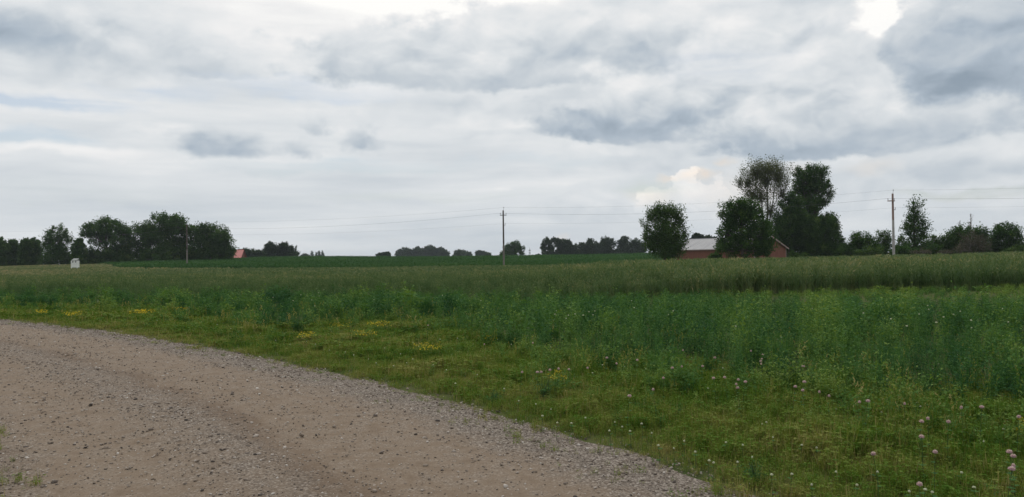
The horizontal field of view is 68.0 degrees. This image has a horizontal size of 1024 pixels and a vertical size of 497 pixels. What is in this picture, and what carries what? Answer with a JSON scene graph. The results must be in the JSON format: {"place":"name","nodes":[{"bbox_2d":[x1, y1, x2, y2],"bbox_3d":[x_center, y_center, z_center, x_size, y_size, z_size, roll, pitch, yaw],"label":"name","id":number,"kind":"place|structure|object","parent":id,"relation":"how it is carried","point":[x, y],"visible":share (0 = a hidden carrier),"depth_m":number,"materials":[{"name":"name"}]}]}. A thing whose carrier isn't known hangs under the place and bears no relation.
{"place":"outdoors","nodes":[
{"label":"outdoors","id":0,"kind":"place"},
{"bbox_2d":[0,263,583,277],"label":"hay grass","id":1,"kind":"structure","parent":0,"point":[87,269],"depth_m":108.46,"materials":[{"name":"green plant"}]},
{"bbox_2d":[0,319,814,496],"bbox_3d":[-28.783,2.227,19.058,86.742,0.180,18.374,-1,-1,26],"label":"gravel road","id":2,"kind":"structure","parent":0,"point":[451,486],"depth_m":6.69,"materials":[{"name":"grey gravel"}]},
{"bbox_2d":[0,254,1023,496],"bbox_3d":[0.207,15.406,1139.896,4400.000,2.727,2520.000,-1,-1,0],"label":"ground","id":3,"kind":"structure","parent":0,"point":[699,476],"depth_m":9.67,"materials":[{"name":"green plant"}]},
{"bbox_2d":[0,236,15,265],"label":"tree","id":4,"kind":"object","parent":3,"relation":"on","point":[6,254],"visible":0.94,"depth_m":213.19,"materials":[{"name":"green plant"}]},
{"bbox_2d":[6,238,20,265],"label":"tree","id":5,"kind":"object","parent":3,"relation":"on","point":[13,242],"visible":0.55,"depth_m":215.87,"materials":[{"name":"green plant"}]},
{"bbox_2d":[16,237,34,265],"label":"tree","id":6,"kind":"object","parent":3,"relation":"on","point":[25,254],"visible":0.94,"depth_m":213.18,"materials":[{"name":"green plant"}]},
{"bbox_2d":[29,237,43,264],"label":"tree","id":7,"kind":"object","parent":3,"relation":"on","point":[36,243],"visible":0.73,"depth_m":216.04,"materials":[{"name":"green plant"}]},
{"bbox_2d":[37,223,73,264],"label":"tall tree","id":8,"kind":"object","parent":3,"relation":"on","point":[59,249],"visible":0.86,"depth_m":208.90,"materials":[{"name":"green plant"}]},
{"bbox_2d":[71,258,79,267],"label":"white stand","id":9,"kind":"object","parent":3,"relation":"on","point":[74,262],"visible":0.95,"depth_m":139.68,"materials":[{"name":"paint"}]},
{"bbox_2d":[68,237,89,263],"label":"tree","id":10,"kind":"object","parent":3,"relation":"on","point":[77,247],"visible":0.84,"depth_m":205.04,"materials":[{"name":"green plant"}]},
{"bbox_2d":[77,215,140,263],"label":"broad tree","id":11,"kind":"object","parent":3,"relation":"on","point":[121,248],"visible":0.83,"depth_m":210.15,"materials":[{"name":"green plant"}]},
{"bbox_2d":[129,309,151,314],"bbox_3d":[-10.725,1.877,22.009,0.815,0.246,0.493,-1,-1,0],"label":"trefoil patch","id":12,"kind":"object","parent":3,"relation":"on","point":[141,310],"visible":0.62,"depth_m":21.97,"materials":[{"name":"yellow plant"}]},
{"bbox_2d":[128,210,195,260],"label":"broad tree","id":13,"kind":"object","parent":3,"relation":"on","point":[170,244],"visible":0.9,"depth_m":212.82,"materials":[{"name":"green plant"}]},
{"bbox_2d":[186,224,187,262],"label":"power pole","id":14,"kind":"object","parent":3,"relation":"on","point":[186,245],"visible":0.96,"depth_m":167.93,"materials":[{"name":"wood"}]},
{"bbox_2d":[182,221,237,260],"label":"broad tree","id":15,"kind":"object","parent":3,"relation":"on","point":[214,242],"visible":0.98,"depth_m":212.46,"materials":[{"name":"green plant"}]},
{"bbox_2d":[234,249,246,257],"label":"red roofed barn","id":16,"kind":"structure","parent":3,"relation":"on","point":[240,253],"depth_m":253.14,"materials":[{"name":"metal"}]},
{"bbox_2d":[238,247,267,256],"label":"shrub","id":17,"kind":"object","parent":3,"relation":"on","point":[253,253],"visible":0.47,"depth_m":317.97,"materials":[{"name":"green plant"}]},
{"bbox_2d":[262,241,281,256],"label":"tree","id":18,"kind":"object","parent":3,"relation":"on","point":[271,249],"visible":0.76,"depth_m":328.11,"materials":[{"name":"green plant"}]},
{"bbox_2d":[277,241,299,256],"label":"tree","id":19,"kind":"object","parent":3,"relation":"on","point":[286,249],"visible":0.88,"depth_m":329.14,"materials":[{"name":"green plant"}]},
{"bbox_2d":[280,313,315,332],"bbox_3d":[-4.729,1.655,16.634,0.755,0.501,0.672,-1,-1,43],"label":"weed clump","id":20,"kind":"object","parent":3,"relation":"on","point":[297,322],"visible":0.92,"depth_m":16.63,"materials":[{"name":"green plant"}]},
{"bbox_2d":[375,251,390,256],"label":"distant shrub","id":21,"kind":"object","parent":3,"relation":"on","point":[384,254],"visible":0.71,"depth_m":418.92,"materials":[{"name":"green plant"}]},
{"bbox_2d":[394,246,414,256],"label":"distant tree","id":22,"kind":"object","parent":3,"relation":"on","point":[403,251],"visible":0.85,"depth_m":696.05,"materials":[{"name":"green plant"}]},
{"bbox_2d":[412,246,421,256],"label":"distant tree","id":23,"kind":"object","parent":3,"relation":"on","point":[416,249],"visible":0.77,"depth_m":696.34,"materials":[{"name":"green plant"}]},
{"bbox_2d":[414,343,441,354],"bbox_3d":[-1.374,1.636,12.362,0.463,0.236,0.353,0,-1,-24],"label":"trefoil patch","id":24,"kind":"object","parent":3,"relation":"on","point":[428,347],"visible":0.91,"depth_m":12.35,"materials":[{"name":"yellow plant"}]},
{"bbox_2d":[419,244,438,255],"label":"distant tree","id":25,"kind":"object","parent":3,"relation":"on","point":[429,250],"visible":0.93,"depth_m":695.31,"materials":[{"name":"green plant"}]},
{"bbox_2d":[435,246,449,255],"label":"distant tree","id":26,"kind":"object","parent":3,"relation":"on","point":[440,251],"visible":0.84,"depth_m":696.70,"materials":[{"name":"green plant"}]},
{"bbox_2d":[452,249,472,256],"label":"distant tree","id":27,"kind":"object","parent":3,"relation":"on","point":[458,252],"visible":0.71,"depth_m":657.53,"materials":[{"name":"green plant"}]},
{"bbox_2d":[99,252,834,268],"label":"bean crop","id":28,"kind":"object","parent":3,"relation":"on","point":[327,261],"visible":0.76,"depth_m":179.73,"materials":[{"name":"green plant"}]},
{"bbox_2d":[475,250,491,255],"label":"distant tree","id":29,"kind":"object","parent":3,"relation":"on","point":[480,252],"visible":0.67,"depth_m":637.72,"materials":[{"name":"green plant"}]},
{"bbox_2d":[479,389,504,401],"bbox_3d":[-0.194,1.650,8.324,0.285,0.168,0.261,0,-1,-37],"label":"weed clump","id":30,"kind":"object","parent":3,"relation":"on","point":[492,397],"visible":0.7,"depth_m":8.34,"materials":[{"name":"green plant"}]},
{"bbox_2d":[500,207,504,264],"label":"power pole","id":31,"kind":"object","parent":3,"relation":"on","point":[503,238],"visible":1,"depth_m":132.91,"materials":[{"name":"wood"}]},
{"bbox_2d":[0,278,1023,406],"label":"tall green plants","id":32,"kind":"object","parent":3,"relation":"on","point":[844,320],"visible":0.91,"depth_m":14.46,"materials":[{"name":"green plant"}]},
{"bbox_2d":[0,250,1023,302],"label":"tall grain","id":33,"kind":"object","parent":3,"relation":"on","point":[789,273],"visible":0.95,"depth_m":33.60},
{"bbox_2d":[0,294,1023,496],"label":"clover ground cover","id":34,"kind":"object","parent":3,"relation":"on","point":[676,369],"visible":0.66,"depth_m":8.87,"materials":[{"name":"green plant"}]},
{"bbox_2d":[0,292,1023,495],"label":"seeding grass","id":35,"kind":"structure","parent":3,"relation":"on","point":[421,327],"depth_m":9.85,"materials":[{"name":"green plant"}]},
{"bbox_2d":[499,240,525,255],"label":"oak tree","id":36,"kind":"object","parent":3,"relation":"on","point":[515,247],"visible":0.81,"depth_m":378.89,"materials":[{"name":"green plant"}]},
{"bbox_2d":[529,379,555,397],"bbox_3d":[0.350,1.609,8.603,0.331,0.244,0.375,-1,-1,0],"label":"weed clump","id":37,"kind":"object","parent":3,"relation":"on","point":[545,389],"visible":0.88,"depth_m":8.59,"materials":[{"name":"green plant"}]},
{"bbox_2d":[540,236,554,254],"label":"tree","id":38,"kind":"object","parent":3,"relation":"on","point":[547,245],"visible":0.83,"depth_m":398.95,"materials":[{"name":"green plant"}]},
{"bbox_2d":[551,236,569,254],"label":"tree","id":39,"kind":"object","parent":3,"relation":"on","point":[561,246],"visible":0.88,"depth_m":400.97,"materials":[{"name":"green plant"}]},
{"bbox_2d":[564,239,578,254],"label":"tree","id":40,"kind":"object","parent":3,"relation":"on","point":[572,248],"visible":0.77,"depth_m":403.29,"materials":[{"name":"green plant"}]},
{"bbox_2d":[576,242,589,254],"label":"tree","id":41,"kind":"object","parent":3,"relation":"on","point":[582,246],"visible":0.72,"depth_m":405.54,"materials":[{"name":"green plant"}]},
{"bbox_2d":[586,238,601,254],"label":"tree","id":42,"kind":"object","parent":3,"relation":"on","point":[593,247],"visible":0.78,"depth_m":404.92,"materials":[{"name":"green plant"}]},
{"bbox_2d":[597,235,617,253],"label":"tree","id":43,"kind":"object","parent":3,"relation":"on","point":[607,245],"visible":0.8,"depth_m":407.75,"materials":[{"name":"green plant"}]},
{"bbox_2d":[612,235,631,253],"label":"tree","id":44,"kind":"object","parent":3,"relation":"on","point":[623,246],"visible":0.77,"depth_m":406.75,"materials":[{"name":"green plant"}]},
{"bbox_2d":[625,394,631,431],"bbox_3d":[1.063,1.508,6.898,0.091,0.378,0.068,-1,-1,39],"label":"pink clover","id":45,"kind":"object","parent":3,"relation":"on","point":[629,396],"visible":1,"depth_m":6.90,"materials":[{"name":"green plant"}]},
{"bbox_2d":[628,238,647,253],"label":"tree","id":46,"kind":"object","parent":3,"relation":"on","point":[635,244],"visible":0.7,"depth_m":410.18,"materials":[{"name":"green plant"}]},
{"bbox_2d":[638,198,692,259],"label":"round tree","id":47,"kind":"object","parent":3,"relation":"on","point":[665,241],"visible":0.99,"depth_m":121.18,"materials":[{"name":"green plant"}]},
{"bbox_2d":[689,232,704,238],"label":"tree","id":48,"kind":"object","parent":3,"relation":"on","point":[696,235],"visible":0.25,"depth_m":259.11,"materials":[{"name":"green plant"}]},
{"bbox_2d":[704,235,717,237],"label":"tree","id":49,"kind":"object","parent":3,"relation":"on","point":[707,236],"visible":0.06,"depth_m":259.16,"materials":[{"name":"green plant"}]},
{"bbox_2d":[706,252,721,257],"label":"shrub","id":50,"kind":"object","parent":3,"relation":"on","point":[712,255],"visible":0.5,"depth_m":115.70,"materials":[{"name":"green plant"}]},
{"bbox_2d":[675,236,788,259],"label":"red barn","id":51,"kind":"structure","parent":3,"relation":"on","point":[701,248],"depth_m":139.15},
{"bbox_2d":[713,195,780,258],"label":"leafy tree","id":52,"kind":"object","parent":3,"relation":"on","point":[740,215],"visible":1,"depth_m":111.10,"materials":[{"name":"green plant"}]},
{"bbox_2d":[736,461,768,484],"bbox_3d":[1.677,1.578,5.316,0.246,0.181,0.350,-1,-1,0],"label":"weed clump","id":53,"kind":"object","parent":3,"relation":"on","point":[752,472],"visible":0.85,"depth_m":5.29,"materials":[{"name":"green plant"}]},
{"bbox_2d":[732,153,798,218],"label":"sparse tree","id":54,"kind":"object","parent":3,"relation":"on","point":[759,171],"visible":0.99,"depth_m":148.78,"materials":[{"name":"green plant"}]},
{"bbox_2d":[766,191,806,256],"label":"dark tree","id":55,"kind":"object","parent":3,"relation":"on","point":[784,226],"visible":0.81,"depth_m":146.55,"materials":[{"name":"green plant"}]},
{"bbox_2d":[788,250,803,257],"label":"shrub","id":56,"kind":"object","parent":3,"relation":"on","point":[795,254],"visible":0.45,"depth_m":123.80,"materials":[{"name":"green plant"}]},
{"bbox_2d":[799,252,809,256],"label":"shrub","id":57,"kind":"object","parent":3,"relation":"on","point":[806,254],"visible":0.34,"depth_m":123.83,"materials":[{"name":"green plant"}]},
{"bbox_2d":[788,161,837,252],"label":"tall tree","id":58,"kind":"object","parent":3,"relation":"on","point":[817,185],"visible":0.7,"depth_m":151.13,"materials":[{"name":"green plant"}]},
{"bbox_2d":[793,211,846,256],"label":"leafy tree","id":59,"kind":"object","parent":3,"relation":"on","point":[820,235],"visible":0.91,"depth_m":144.94,"materials":[{"name":"green plant"}]},
{"bbox_2d":[832,242,853,256],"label":"hedge bush","id":60,"kind":"object","parent":3,"relation":"on","point":[843,250],"visible":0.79,"depth_m":139.04,"materials":[{"name":"green plant"}]},
{"bbox_2d":[840,230,877,255],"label":"hedge bush","id":61,"kind":"object","parent":3,"relation":"on","point":[859,241],"visible":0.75,"depth_m":137.12,"materials":[{"name":"green plant"}]},
{"bbox_2d":[850,243,883,255],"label":"hedge bush","id":62,"kind":"object","parent":3,"relation":"on","point":[859,252],"visible":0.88,"depth_m":132.46,"materials":[{"name":"green plant"}]},
{"bbox_2d":[870,451,880,496],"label":"pink clover","id":63,"kind":"object","parent":3,"relation":"on","point":[872,453],"visible":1,"depth_m":4.77,"materials":[{"name":"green plant"}]},
{"bbox_2d":[871,228,896,254],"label":"hedge bush","id":64,"kind":"object","parent":3,"relation":"on","point":[886,241],"visible":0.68,"depth_m":137.68,"materials":[{"name":"green plant"}]},
{"bbox_2d":[887,190,895,254],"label":"power pole","id":65,"kind":"object","parent":3,"relation":"on","point":[893,237],"visible":0.96,"depth_m":107.94,"materials":[{"name":"wood"}]},
{"bbox_2d":[16,188,1009,231],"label":"power wire","id":66,"kind":"object","parent":65,"relation":"attached to","point":[554,207],"visible":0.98,"depth_m":129.13,"materials":[{"name":"black metal"}]},
{"bbox_2d":[49,198,1012,238],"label":"power wire","id":67,"kind":"object","parent":65,"relation":"attached to","point":[580,214],"visible":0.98,"depth_m":126.81,"materials":[{"name":"black metal"}]},
{"bbox_2d":[68,206,1023,241],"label":"power wire","id":68,"kind":"object","parent":65,"relation":"attached to","point":[564,223],"visible":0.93,"depth_m":128.95,"materials":[{"name":"black metal"}]},
{"bbox_2d":[888,243,917,254],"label":"hedge bush","id":69,"kind":"object","parent":3,"relation":"on","point":[901,250],"visible":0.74,"depth_m":130.62,"materials":[{"name":"green plant"}]},
{"bbox_2d":[895,234,911,254],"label":"hedge bush","id":70,"kind":"object","parent":3,"relation":"on","point":[901,238],"visible":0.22,"depth_m":139.75,"materials":[{"name":"green plant"}]},
{"bbox_2d":[899,194,935,254],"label":"pyramid tree","id":71,"kind":"object","parent":3,"relation":"on","point":[911,229],"visible":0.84,"depth_m":133.61,"materials":[{"name":"green plant"}]},
{"bbox_2d":[914,482,921,496],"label":"pink clover","id":72,"kind":"object","parent":3,"relation":"on","point":[919,484],"visible":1,"depth_m":4.13,"materials":[{"name":"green plant"}]},
{"bbox_2d":[916,419,923,449],"bbox_3d":[3.048,1.466,5.674,0.081,0.378,0.061,0,-1,-44],"label":"pink clover","id":73,"kind":"object","parent":3,"relation":"on","point":[921,421],"visible":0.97,"depth_m":5.67,"materials":[{"name":"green plant"}]},
{"bbox_2d":[910,248,931,254],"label":"dry scrub","id":74,"kind":"object","parent":3,"relation":"on","point":[923,251],"visible":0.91,"depth_m":123.93,"materials":[{"name":"plant"}]},
{"bbox_2d":[919,435,926,477],"bbox_3d":[2.828,1.462,5.213,0.066,0.378,0.088,-1,-1,21],"label":"pink clover","id":75,"kind":"object","parent":3,"relation":"on","point":[921,436],"visible":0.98,"depth_m":5.22,"materials":[{"name":"green plant"}]},
{"bbox_2d":[931,450,938,494],"bbox_3d":[2.663,1.459,4.792,0.055,0.378,0.073,-1,-1,30],"label":"pink clover","id":76,"kind":"object","parent":3,"relation":"on","point":[934,452],"visible":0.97,"depth_m":4.79,"materials":[{"name":"green plant"}]},
{"bbox_2d":[918,233,952,253],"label":"hedge bush","id":77,"kind":"object","parent":3,"relation":"on","point":[939,240],"visible":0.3,"depth_m":137.41,"materials":[{"name":"green plant"}]},
{"bbox_2d":[926,242,944,254],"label":"hedge bush","id":78,"kind":"object","parent":3,"relation":"on","point":[933,250],"visible":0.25,"depth_m":135.22,"materials":[{"name":"green plant"}]},
{"bbox_2d":[935,248,954,254],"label":"dry scrub","id":79,"kind":"object","parent":3,"relation":"on","point":[943,252],"visible":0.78,"depth_m":123.93,"materials":[{"name":"plant"}]},
{"bbox_2d":[944,420,951,463],"bbox_3d":[3.260,1.463,5.665,0.056,0.378,0.074,-1,-1,-7],"label":"pink clover","id":80,"kind":"object","parent":3,"relation":"on","point":[947,421],"visible":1,"depth_m":5.67,"materials":[{"name":"green plant"}]},
{"bbox_2d":[941,222,989,254],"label":"spiky bush","id":81,"kind":"object","parent":3,"relation":"on","point":[954,237],"visible":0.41,"depth_m":136.51,"materials":[{"name":"green plant"}]},
{"bbox_2d":[967,214,973,234],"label":"dead tree","id":82,"kind":"object","parent":3,"relation":"on","point":[970,222],"visible":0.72,"depth_m":139.05,"materials":[{"name":"grey wood"}]},
{"bbox_2d":[952,230,993,252],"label":"dry scrub","id":83,"kind":"object","parent":3,"relation":"on","point":[974,243],"visible":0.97,"depth_m":127.44,"materials":[{"name":"plant"}]},
{"bbox_2d":[976,405,984,440],"bbox_3d":[3.834,1.462,6.190,0.068,0.378,0.090,-1,-1,-8],"label":"pink clover","id":84,"kind":"object","parent":3,"relation":"on","point":[981,407],"visible":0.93,"depth_m":6.18,"materials":[{"name":"green plant"}]},
{"bbox_2d":[985,220,1023,252],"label":"hedge bush","id":85,"kind":"object","parent":3,"relation":"on","point":[1009,235],"visible":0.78,"depth_m":133.60,"materials":[{"name":"green plant"}]},
{"bbox_2d":[1004,449,1017,496],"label":"pink clover","id":86,"kind":"object","parent":3,"relation":"on","point":[1009,451],"visible":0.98,"depth_m":4.77,"materials":[{"name":"green plant"}]},
{"bbox_2d":[1007,453,1016,488],"bbox_3d":[3.096,1.452,4.692,0.060,0.378,0.080,0,-1,-24],"label":"pink clover","id":87,"kind":"object","parent":3,"relation":"on","point":[1012,455],"visible":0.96,"depth_m":4.68,"materials":[{"name":"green plant"}]},
{"bbox_2d":[1008,466,1015,494],"bbox_3d":[2.903,1.451,4.424,0.071,0.378,0.094,0,-1,-40],"label":"pink clover","id":88,"kind":"object","parent":3,"relation":"on","point":[1011,468],"visible":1,"depth_m":4.41,"materials":[{"name":"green plant"}]},
{"bbox_2d":[1003,244,1023,251],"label":"hedge bush","id":89,"kind":"object","parent":3,"relation":"on","point":[1017,248],"visible":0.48,"depth_m":129.58,"materials":[{"name":"green plant"}]},
{"bbox_2d":[1014,240,1023,246],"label":"hedge bush","id":90,"kind":"object","parent":3,"relation":"on","point":[1019,241],"visible":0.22,"depth_m":132.28,"materials":[{"name":"green plant"}]},
{"bbox_2d":[1015,415,1022,454],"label":"pink clover","id":91,"kind":"object","parent":3,"relation":"on","point":[1018,416],"visible":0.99,"depth_m":5.81,"materials":[{"name":"green plant"}]},
{"bbox_2d":[0,0,1023,256],"label":"sky","id":92,"kind":"structure","parent":0,"point":[236,114],"materials":[{"name":"grey"}]}
]}

